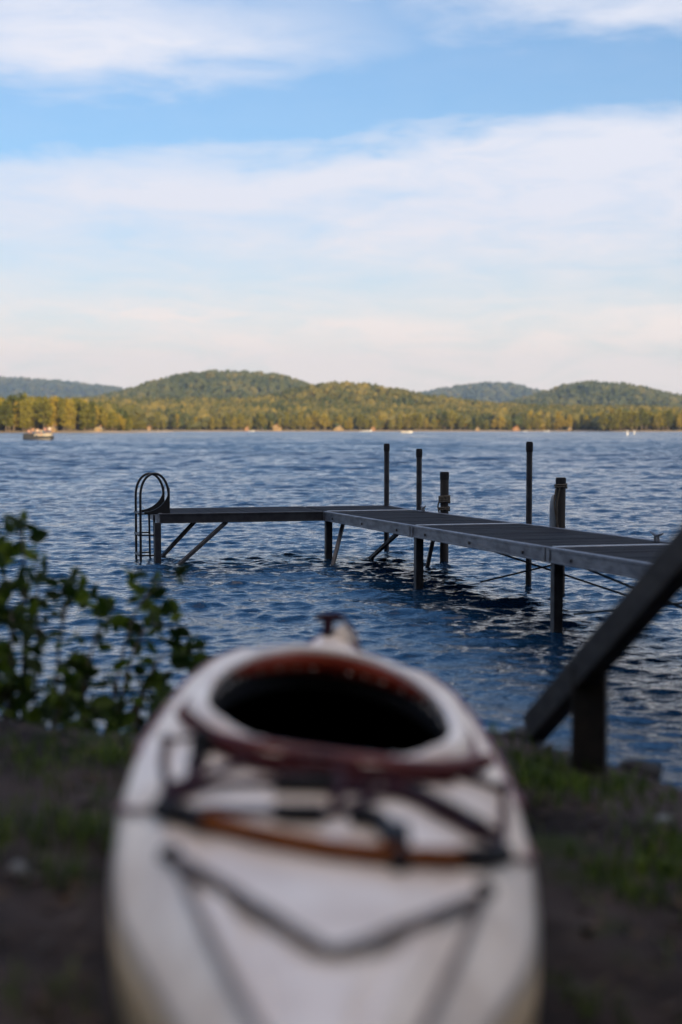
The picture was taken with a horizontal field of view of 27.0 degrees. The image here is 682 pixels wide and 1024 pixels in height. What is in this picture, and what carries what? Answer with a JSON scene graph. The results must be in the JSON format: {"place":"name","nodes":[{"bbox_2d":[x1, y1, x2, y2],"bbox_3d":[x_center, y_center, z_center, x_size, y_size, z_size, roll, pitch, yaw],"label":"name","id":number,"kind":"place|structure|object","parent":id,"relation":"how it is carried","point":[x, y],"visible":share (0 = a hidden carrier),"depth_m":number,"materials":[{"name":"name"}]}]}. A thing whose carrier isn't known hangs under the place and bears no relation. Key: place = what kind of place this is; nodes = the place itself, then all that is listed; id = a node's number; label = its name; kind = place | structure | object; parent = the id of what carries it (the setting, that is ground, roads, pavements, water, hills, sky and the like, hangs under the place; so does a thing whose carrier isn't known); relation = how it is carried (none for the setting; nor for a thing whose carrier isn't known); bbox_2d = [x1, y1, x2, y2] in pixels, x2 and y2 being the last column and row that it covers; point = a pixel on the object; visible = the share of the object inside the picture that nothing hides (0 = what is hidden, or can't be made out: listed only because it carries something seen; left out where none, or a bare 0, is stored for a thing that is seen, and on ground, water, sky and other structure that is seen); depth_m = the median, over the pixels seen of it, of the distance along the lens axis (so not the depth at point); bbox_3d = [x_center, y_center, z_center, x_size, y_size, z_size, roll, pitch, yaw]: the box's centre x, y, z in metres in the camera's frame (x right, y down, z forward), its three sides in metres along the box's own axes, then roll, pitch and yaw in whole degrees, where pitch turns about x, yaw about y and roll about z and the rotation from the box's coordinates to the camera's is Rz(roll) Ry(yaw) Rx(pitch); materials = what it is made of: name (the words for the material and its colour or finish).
{"place":"outdoors","nodes":[
{"label":"outdoors","id":0,"kind":"place"},
{"bbox_2d":[0,384,85,397],"bbox_3d":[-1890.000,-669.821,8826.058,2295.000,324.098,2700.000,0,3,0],"label":"hill","id":1,"kind":"structure","parent":0,"point":[83,393],"depth_m":8478.42,"materials":[{"name":"plant"}]},
{"bbox_2d":[0,376,122,399],"bbox_3d":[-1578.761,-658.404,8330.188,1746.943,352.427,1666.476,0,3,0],"label":"forest","id":2,"kind":"object","parent":1,"relation":"on","point":[38,389],"visible":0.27,"depth_m":8512.60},
{"bbox_2d":[0,429,170,432],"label":"lakeside land","id":3,"kind":"structure","parent":0,"point":[85,431],"depth_m":859.66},
{"bbox_2d":[0,400,13,432],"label":"lakeside tree","id":4,"kind":"object","parent":3,"relation":"on","point":[3,408],"visible":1,"depth_m":856.43,"materials":[{"name":"green plant"}]},
{"bbox_2d":[2,400,15,431],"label":"lakeside tree","id":5,"kind":"object","parent":3,"relation":"on","point":[11,420],"visible":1,"depth_m":858.62,"materials":[{"name":"green plant"}]},
{"bbox_2d":[4,394,19,430],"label":"lakeside tree","id":6,"kind":"object","parent":3,"relation":"on","point":[12,398],"visible":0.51,"depth_m":868.72,"materials":[{"name":"green plant"}]},
{"bbox_2d":[12,401,20,430],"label":"lakeside tree","id":7,"kind":"object","parent":3,"relation":"on","point":[16,419],"visible":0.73,"depth_m":869.49,"materials":[{"name":"green plant"}]},
{"bbox_2d":[15,392,26,430],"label":"lakeside tree","id":8,"kind":"object","parent":3,"relation":"on","point":[21,396],"visible":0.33,"depth_m":877.87,"materials":[{"name":"green plant"}]},
{"bbox_2d":[17,399,28,431],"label":"lakeside tree","id":9,"kind":"object","parent":3,"relation":"on","point":[22,402],"visible":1,"depth_m":859.47,"materials":[{"name":"green plant"}]},
{"bbox_2d":[21,400,37,429],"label":"lakeside tree","id":10,"kind":"object","parent":3,"relation":"on","point":[28,406],"visible":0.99,"depth_m":858.99,"materials":[{"name":"green plant"}]},
{"bbox_2d":[25,396,39,429],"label":"lakeside tree","id":11,"kind":"object","parent":3,"relation":"on","point":[31,399],"visible":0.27,"depth_m":871.07,"materials":[{"name":"green plant"}]},
{"bbox_2d":[31,402,41,430],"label":"lakeside tree","id":12,"kind":"object","parent":3,"relation":"on","point":[35,423],"visible":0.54,"depth_m":869.04,"materials":[{"name":"green plant"}]},
{"bbox_2d":[32,395,51,431],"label":"lakeside tree","id":13,"kind":"object","parent":3,"relation":"on","point":[41,405],"visible":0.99,"depth_m":856.52,"materials":[{"name":"green plant"}]},
{"bbox_2d":[40,399,55,430],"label":"lakeside tree","id":14,"kind":"object","parent":3,"relation":"on","point":[51,405],"visible":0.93,"depth_m":860.57,"materials":[{"name":"green plant"}]},
{"bbox_2d":[45,402,57,426],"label":"lakeside tree","id":15,"kind":"object","parent":3,"relation":"on","point":[52,423],"visible":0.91,"depth_m":862.72,"materials":[{"name":"green plant"}]},
{"bbox_2d":[49,395,60,426],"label":"lakeside tree","id":16,"kind":"object","parent":3,"relation":"on","point":[53,399],"visible":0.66,"depth_m":869.23,"materials":[{"name":"green plant"}]},
{"bbox_2d":[57,398,68,430],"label":"lakeside tree","id":17,"kind":"object","parent":3,"relation":"on","point":[61,409],"visible":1,"depth_m":857.15,"materials":[{"name":"green plant"}]},
{"bbox_2d":[61,399,73,430],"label":"lakeside tree","id":18,"kind":"object","parent":3,"relation":"on","point":[66,410],"visible":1,"depth_m":857.14,"materials":[{"name":"green plant"}]},
{"bbox_2d":[62,399,76,430],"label":"lakeside tree","id":19,"kind":"object","parent":3,"relation":"on","point":[72,414],"visible":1,"depth_m":857.29,"materials":[{"name":"green plant"}]},
{"bbox_2d":[0,398,147,430],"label":"forest","id":20,"kind":"object","parent":3,"relation":"on","point":[135,414],"visible":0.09,"depth_m":931.41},
{"bbox_2d":[69,397,80,430],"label":"lakeside tree","id":21,"kind":"object","parent":3,"relation":"on","point":[77,400],"visible":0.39,"depth_m":869.96,"materials":[{"name":"green plant"}]},
{"bbox_2d":[76,401,89,430],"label":"lakeside tree","id":22,"kind":"object","parent":3,"relation":"on","point":[82,411],"visible":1,"depth_m":858.25,"materials":[{"name":"green plant"}]},
{"bbox_2d":[82,404,96,430],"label":"lakeside tree","id":23,"kind":"object","parent":3,"relation":"on","point":[88,410],"visible":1,"depth_m":857.55,"materials":[{"name":"green plant"}]},
{"bbox_2d":[86,401,96,430],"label":"lakeside tree","id":24,"kind":"object","parent":3,"relation":"on","point":[94,409],"visible":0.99,"depth_m":859.48,"materials":[{"name":"green plant"}]},
{"bbox_2d":[92,404,100,427],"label":"lakeside tree","id":25,"kind":"object","parent":3,"relation":"on","point":[98,417],"visible":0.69,"depth_m":868.69,"materials":[{"name":"green plant"}]},
{"bbox_2d":[100,411,108,430],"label":"lakeside tree","id":26,"kind":"object","parent":3,"relation":"on","point":[104,421],"visible":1,"depth_m":857.41,"materials":[{"name":"green plant"}]},
{"bbox_2d":[107,411,116,430],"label":"lakeside tree","id":27,"kind":"object","parent":3,"relation":"on","point":[112,418],"visible":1,"depth_m":857.50,"materials":[{"name":"green plant"}]},
{"bbox_2d":[125,418,131,431],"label":"lakeside tree","id":28,"kind":"object","parent":3,"relation":"on","point":[129,424],"visible":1,"depth_m":859.35,"materials":[{"name":"green plant"}]},
{"bbox_2d":[0,437,681,789],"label":"lake","id":29,"kind":"structure","parent":0,"point":[495,651],"depth_m":18.79,"materials":[{"name":"blue liquid"}]},
{"bbox_2d":[23,432,53,439],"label":"pontoon boat","id":30,"kind":"object","parent":29,"relation":"on","point":[47,436],"visible":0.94,"depth_m":237.83,"materials":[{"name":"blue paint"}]},
{"bbox_2d":[134,442,681,633],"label":"dock","id":31,"kind":"object","parent":29,"relation":"in","point":[557,548],"visible":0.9,"depth_m":15.26,"materials":[{"name":"metal"}]},
{"bbox_2d":[440,472,448,561],"bbox_3d":[1.333,0.511,18.370,0.119,2.062,0.119,0,3,0],"label":"mooring post","id":32,"kind":"object","parent":31,"relation":"attached to","point":[444,483],"visible":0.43,"depth_m":18.29,"materials":[{"name":"black metal"}]},
{"bbox_2d":[437,495,450,512],"bbox_3d":[1.330,-0.084,18.336,0.165,0.279,0.160,1,3,14],"label":"rope","id":33,"kind":"object","parent":32,"relation":"attached to","point":[443,499],"visible":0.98,"depth_m":18.27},
{"bbox_2d":[549,495,555,526],"bbox_3d":[2.215,0.049,14.822,0.084,0.460,0.084,0,3,0],"label":"fender","id":34,"kind":"object","parent":31,"relation":"hanging from","point":[552,520],"visible":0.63,"depth_m":14.79,"materials":[{"name":"plastic"}]},
{"bbox_2d":[556,477,565,593],"bbox_3d":[2.283,0.693,14.829,0.110,2.107,0.110,0,3,0],"label":"mooring post","id":35,"kind":"object","parent":31,"relation":"attached to","point":[561,506],"visible":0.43,"depth_m":14.74,"materials":[{"name":"black metal"}]},
{"bbox_2d":[554,483,567,527],"bbox_3d":[2.277,-0.065,14.782,0.154,0.474,0.148,0,3,0],"label":"rope","id":36,"kind":"object","parent":35,"relation":"attached to","point":[556,486],"visible":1,"depth_m":14.72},
{"bbox_2d":[0,718,681,1023],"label":"ground","id":37,"kind":"structure","parent":0,"point":[611,948],"depth_m":3.11,"materials":[{"name":"soil"}]},
{"bbox_2d":[9,862,27,876],"bbox_3d":[-0.680,0.754,2.998,0.042,0.034,0.047,0,3,0],"label":"stone","id":38,"kind":"object","parent":37,"relation":"on","point":[18,869],"visible":1,"depth_m":2.98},
{"bbox_2d":[0,510,216,734],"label":"shrub","id":39,"kind":"object","parent":37,"relation":"on","point":[67,700],"visible":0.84,"depth_m":5.29,"materials":[{"name":"green plant"}]},
{"bbox_2d":[111,613,538,1023],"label":"kayak","id":40,"kind":"object","parent":37,"relation":"on","point":[325,826],"visible":1,"depth_m":2.12,"materials":[{"name":"beige plastic"}]},
{"bbox_2d":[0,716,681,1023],"bbox_3d":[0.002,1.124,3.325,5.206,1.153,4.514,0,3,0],"label":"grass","id":41,"kind":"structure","parent":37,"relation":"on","point":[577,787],"depth_m":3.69,"materials":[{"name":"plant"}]},
{"bbox_2d":[500,726,546,744],"bbox_3d":[0.683,0.843,5.343,0.184,0.074,0.167,1,3,9],"label":"stone","id":42,"kind":"object","parent":37,"relation":"on","point":[518,731],"visible":0.29,"depth_m":5.28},
{"bbox_2d":[523,525,681,773],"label":"stair railing","id":43,"kind":"object","parent":37,"relation":"on","point":[577,688],"visible":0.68,"depth_m":4.65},
{"bbox_2d":[618,759,662,780],"bbox_3d":[1.022,0.880,4.867,0.129,0.071,0.184,-2,4,-37],"label":"stone","id":44,"kind":"object","parent":37,"relation":"on","point":[654,769],"visible":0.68,"depth_m":4.82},
{"bbox_2d":[657,814,673,823],"bbox_3d":[0.927,0.881,4.070,0.050,0.030,0.046,0,3,-7],"label":"stone","id":45,"kind":"object","parent":37,"relation":"on","point":[660,817],"visible":0.68,"depth_m":4.05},
{"bbox_2d":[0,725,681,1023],"bbox_3d":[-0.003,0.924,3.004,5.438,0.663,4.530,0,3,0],"label":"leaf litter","id":46,"kind":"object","parent":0,"point":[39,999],"visible":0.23,"depth_m":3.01,"materials":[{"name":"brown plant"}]},
{"bbox_2d":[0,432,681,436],"bbox_3d":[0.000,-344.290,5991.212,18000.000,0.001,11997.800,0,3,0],"label":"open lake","id":47,"kind":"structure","parent":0,"point":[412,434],"depth_m":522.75,"materials":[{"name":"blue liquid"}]},
{"bbox_2d":[0,0,681,394],"label":"sky","id":48,"kind":"structure","parent":0,"point":[418,195],"materials":[{"name":"blue"}]},
{"bbox_2d":[140,427,602,431],"bbox_3d":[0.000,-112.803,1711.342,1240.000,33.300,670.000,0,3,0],"label":"shore","id":49,"kind":"structure","parent":0,"point":[330,430],"depth_m":1407.44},
{"bbox_2d":[146,416,153,427],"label":"lakeside tree","id":50,"kind":"object","parent":49,"relation":"on","point":[151,419],"visible":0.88,"depth_m":1415.40,"materials":[{"name":"green plant"}]},
{"bbox_2d":[152,411,161,429],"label":"lakeside tree","id":51,"kind":"object","parent":49,"relation":"on","point":[157,420],"visible":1,"depth_m":1414.15,"materials":[{"name":"green plant"}]},
{"bbox_2d":[171,417,177,429],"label":"lakeside tree","id":52,"kind":"object","parent":49,"relation":"on","point":[173,425],"visible":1,"depth_m":1412.65,"materials":[{"name":"green plant"}]},
{"bbox_2d":[209,417,215,429],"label":"lakeside tree","id":53,"kind":"object","parent":49,"relation":"on","point":[212,419],"visible":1,"depth_m":1410.50,"materials":[{"name":"green plant"}]},
{"bbox_2d":[224,413,230,429],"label":"lakeside tree","id":54,"kind":"object","parent":49,"relation":"on","point":[228,421],"visible":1,"depth_m":1408.20,"materials":[{"name":"green plant"}]},
{"bbox_2d":[230,416,238,429],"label":"lakeside tree","id":55,"kind":"object","parent":49,"relation":"on","point":[233,421],"visible":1,"depth_m":1410.27,"materials":[{"name":"green plant"}]},
{"bbox_2d":[235,413,246,429],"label":"lakeside tree","id":56,"kind":"object","parent":49,"relation":"on","point":[240,418],"visible":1,"depth_m":1413.45,"materials":[{"name":"green plant"}]},
{"bbox_2d":[254,413,260,429],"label":"lakeside tree","id":57,"kind":"object","parent":49,"relation":"on","point":[257,417],"visible":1,"depth_m":1416.21,"materials":[{"name":"green plant"}]},
{"bbox_2d":[258,414,267,425],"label":"lakeside tree","id":58,"kind":"object","parent":49,"relation":"on","point":[263,423],"visible":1,"depth_m":1414.30,"materials":[{"name":"green plant"}]},
{"bbox_2d":[283,412,290,429],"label":"lakeside tree","id":59,"kind":"object","parent":49,"relation":"on","point":[286,420],"visible":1,"depth_m":1409.86,"materials":[{"name":"green plant"}]},
{"bbox_2d":[290,415,297,428],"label":"lakeside tree","id":60,"kind":"object","parent":49,"relation":"on","point":[293,419],"visible":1,"depth_m":1415.37,"materials":[{"name":"green plant"}]},
{"bbox_2d":[296,411,305,426],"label":"lakeside tree","id":61,"kind":"object","parent":49,"relation":"on","point":[300,418],"visible":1,"depth_m":1411.15,"materials":[{"name":"green plant"}]},
{"bbox_2d":[310,410,320,429],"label":"lakeside tree","id":62,"kind":"object","parent":49,"relation":"on","point":[314,415],"visible":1,"depth_m":1416.26,"materials":[{"name":"green plant"}]},
{"bbox_2d":[318,412,331,426],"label":"lakeside tree","id":63,"kind":"object","parent":49,"relation":"on","point":[325,419],"visible":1,"depth_m":1407.81,"materials":[{"name":"green plant"}]},
{"bbox_2d":[335,414,344,424],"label":"lakeside tree","id":64,"kind":"object","parent":49,"relation":"on","point":[339,418],"visible":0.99,"depth_m":1411.94,"materials":[{"name":"green plant"}]},
{"bbox_2d":[346,417,352,428],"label":"lakeside tree","id":65,"kind":"object","parent":49,"relation":"on","point":[350,421],"visible":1,"depth_m":1415.36,"materials":[{"name":"green plant"}]},
{"bbox_2d":[30,395,681,429],"bbox_3d":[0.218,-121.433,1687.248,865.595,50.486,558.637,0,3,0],"label":"forest","id":66,"kind":"object","parent":49,"relation":"on","point":[203,410],"visible":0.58,"depth_m":1483.46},
{"bbox_2d":[356,413,364,426],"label":"lakeside tree","id":67,"kind":"object","parent":49,"relation":"on","point":[359,420],"visible":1,"depth_m":1412.41,"materials":[{"name":"green plant"}]},
{"bbox_2d":[362,418,369,427],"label":"lakeside tree","id":68,"kind":"object","parent":49,"relation":"on","point":[366,423],"visible":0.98,"depth_m":1410.07,"materials":[{"name":"green plant"}]},
{"bbox_2d":[370,416,376,428],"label":"lakeside tree","id":69,"kind":"object","parent":49,"relation":"on","point":[373,423],"visible":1,"depth_m":1409.30,"materials":[{"name":"green plant"}]},
{"bbox_2d":[396,413,402,429],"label":"lakeside tree","id":70,"kind":"object","parent":49,"relation":"on","point":[399,423],"visible":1,"depth_m":1413.18,"materials":[{"name":"green plant"}]},
{"bbox_2d":[402,414,412,429],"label":"lakeside tree","id":71,"kind":"object","parent":49,"relation":"on","point":[408,423],"visible":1,"depth_m":1411.80,"materials":[{"name":"green plant"}]},
{"bbox_2d":[410,412,418,428],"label":"lakeside tree","id":72,"kind":"object","parent":49,"relation":"on","point":[414,417],"visible":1,"depth_m":1411.91,"materials":[{"name":"green plant"}]},
{"bbox_2d":[415,413,422,429],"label":"lakeside tree","id":73,"kind":"object","parent":49,"relation":"on","point":[419,424],"visible":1,"depth_m":1407.34,"materials":[{"name":"green plant"}]},
{"bbox_2d":[437,411,448,426],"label":"lakeside tree","id":74,"kind":"object","parent":49,"relation":"on","point":[445,416],"visible":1,"depth_m":1415.70,"materials":[{"name":"green plant"}]},
{"bbox_2d":[444,410,457,429],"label":"lakeside tree","id":75,"kind":"object","parent":49,"relation":"on","point":[453,414],"visible":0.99,"depth_m":1413.78,"materials":[{"name":"green plant"}]},
{"bbox_2d":[457,415,463,429],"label":"lakeside tree","id":76,"kind":"object","parent":49,"relation":"on","point":[460,420],"visible":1,"depth_m":1410.20,"materials":[{"name":"green plant"}]},
{"bbox_2d":[497,416,505,427],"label":"lakeside tree","id":77,"kind":"object","parent":49,"relation":"on","point":[501,424],"visible":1,"depth_m":1411.28,"materials":[{"name":"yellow plant"}]},
{"bbox_2d":[532,412,542,427],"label":"lakeside tree","id":78,"kind":"object","parent":49,"relation":"on","point":[536,419],"visible":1,"depth_m":1411.90,"materials":[{"name":"green plant"}]},
{"bbox_2d":[553,411,561,429],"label":"lakeside tree","id":79,"kind":"object","parent":49,"relation":"on","point":[557,416],"visible":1,"depth_m":1411.69,"materials":[{"name":"green plant"}]},
{"bbox_2d":[557,416,566,426],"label":"lakeside tree","id":80,"kind":"object","parent":49,"relation":"on","point":[562,422],"visible":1,"depth_m":1407.54,"materials":[{"name":"yellow plant"}]},
{"bbox_2d":[565,414,573,427],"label":"lakeside tree","id":81,"kind":"object","parent":49,"relation":"on","point":[569,421],"visible":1,"depth_m":1409.33,"materials":[{"name":"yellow plant"}]},
{"bbox_2d":[581,415,589,429],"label":"lakeside tree","id":82,"kind":"object","parent":49,"relation":"on","point":[586,419],"visible":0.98,"depth_m":1413.62,"materials":[{"name":"green plant"}]},
{"bbox_2d":[463,389,522,401],"bbox_3d":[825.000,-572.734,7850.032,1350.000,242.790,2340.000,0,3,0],"label":"hill","id":83,"kind":"structure","parent":0,"point":[492,396],"depth_m":7446.19,"materials":[{"name":"plant"}]},
{"bbox_2d":[415,381,540,403],"bbox_3d":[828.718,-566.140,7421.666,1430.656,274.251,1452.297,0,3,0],"label":"forest","id":84,"kind":"object","parent":83,"relation":"on","point":[488,390],"visible":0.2,"depth_m":7540.36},
{"bbox_2d":[592,430,681,431],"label":"lakeside land","id":85,"kind":"structure","parent":0,"point":[643,431],"depth_m":1297.46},
{"bbox_2d":[597,411,608,431],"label":"lakeside tree","id":86,"kind":"object","parent":85,"relation":"on","point":[605,418],"visible":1,"depth_m":1299.95,"materials":[{"name":"green plant"}]},
{"bbox_2d":[605,413,615,427],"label":"lakeside tree","id":87,"kind":"object","parent":85,"relation":"on","point":[609,419],"visible":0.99,"depth_m":1298.97,"materials":[{"name":"green plant"}]},
{"bbox_2d":[612,413,618,428],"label":"lakeside tree","id":88,"kind":"object","parent":85,"relation":"on","point":[615,418],"visible":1,"depth_m":1299.38,"materials":[{"name":"green plant"}]},
{"bbox_2d":[616,408,623,430],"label":"lakeside tree","id":89,"kind":"object","parent":85,"relation":"on","point":[619,416],"visible":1,"depth_m":1300.61,"materials":[{"name":"green plant"}]},
{"bbox_2d":[621,411,629,430],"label":"lakeside tree","id":90,"kind":"object","parent":85,"relation":"on","point":[625,417],"visible":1,"depth_m":1299.56,"materials":[{"name":"green plant"}]},
{"bbox_2d":[624,409,636,430],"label":"lakeside tree","id":91,"kind":"object","parent":85,"relation":"on","point":[630,415],"visible":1,"depth_m":1300.74,"materials":[{"name":"green plant"}]},
{"bbox_2d":[588,406,681,430],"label":"forest","id":92,"kind":"object","parent":85,"relation":"on","point":[594,424],"visible":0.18,"depth_m":1346.04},
{"bbox_2d":[638,408,646,430],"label":"lakeside tree","id":93,"kind":"object","parent":85,"relation":"on","point":[642,415],"visible":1,"depth_m":1300.59,"materials":[{"name":"green plant"}]},
{"bbox_2d":[643,412,650,430],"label":"lakeside tree","id":94,"kind":"object","parent":85,"relation":"on","point":[647,421],"visible":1,"depth_m":1301.21,"materials":[{"name":"green plant"}]},
{"bbox_2d":[647,411,654,429],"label":"lakeside tree","id":95,"kind":"object","parent":85,"relation":"on","point":[650,413],"visible":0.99,"depth_m":1308.45,"materials":[{"name":"green plant"}]},
{"bbox_2d":[652,413,663,426],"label":"lakeside tree","id":96,"kind":"object","parent":85,"relation":"on","point":[657,418],"visible":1,"depth_m":1298.83,"materials":[{"name":"green plant"}]},
{"bbox_2d":[659,411,667,430],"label":"lakeside tree","id":97,"kind":"object","parent":85,"relation":"on","point":[662,413],"visible":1,"depth_m":1301.77,"materials":[{"name":"green plant"}]},
{"bbox_2d":[664,410,672,430],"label":"lakeside tree","id":98,"kind":"object","parent":85,"relation":"on","point":[668,415],"visible":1,"depth_m":1301.67,"materials":[{"name":"green plant"}]},
{"bbox_2d":[676,413,681,430],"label":"lakeside tree","id":99,"kind":"object","parent":85,"relation":"on","point":[679,420],"visible":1,"depth_m":1298.18,"materials":[{"name":"green plant"}]},
{"bbox_3d":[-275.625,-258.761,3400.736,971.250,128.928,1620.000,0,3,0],"label":"hill","id":100,"kind":"structure","parent":0,"visible":0},
{"bbox_2d":[78,369,313,399],"bbox_3d":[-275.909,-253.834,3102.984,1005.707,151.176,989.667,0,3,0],"label":"forest","id":101,"kind":"object","parent":100,"relation":"on","point":[213,383],"visible":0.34,"depth_m":3094.09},
{"bbox_3d":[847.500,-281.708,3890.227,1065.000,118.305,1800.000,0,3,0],"label":"hill","id":102,"kind":"structure","parent":0,"visible":0},
{"bbox_2d":[507,380,681,407],"bbox_3d":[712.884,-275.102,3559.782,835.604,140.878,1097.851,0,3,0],"label":"forest","id":103,"kind":"object","parent":102,"relation":"on","point":[592,392],"visible":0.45,"depth_m":3562.51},
{"bbox_3d":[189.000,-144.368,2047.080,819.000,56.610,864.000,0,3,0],"label":"hill","id":104,"kind":"structure","parent":0,"visible":0},
{"bbox_2d":[258,380,613,407],"bbox_3d":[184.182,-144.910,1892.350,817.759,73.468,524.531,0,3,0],"label":"forest","id":105,"kind":"object","parent":104,"relation":"on","point":[346,392],"visible":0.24,"depth_m":1890.39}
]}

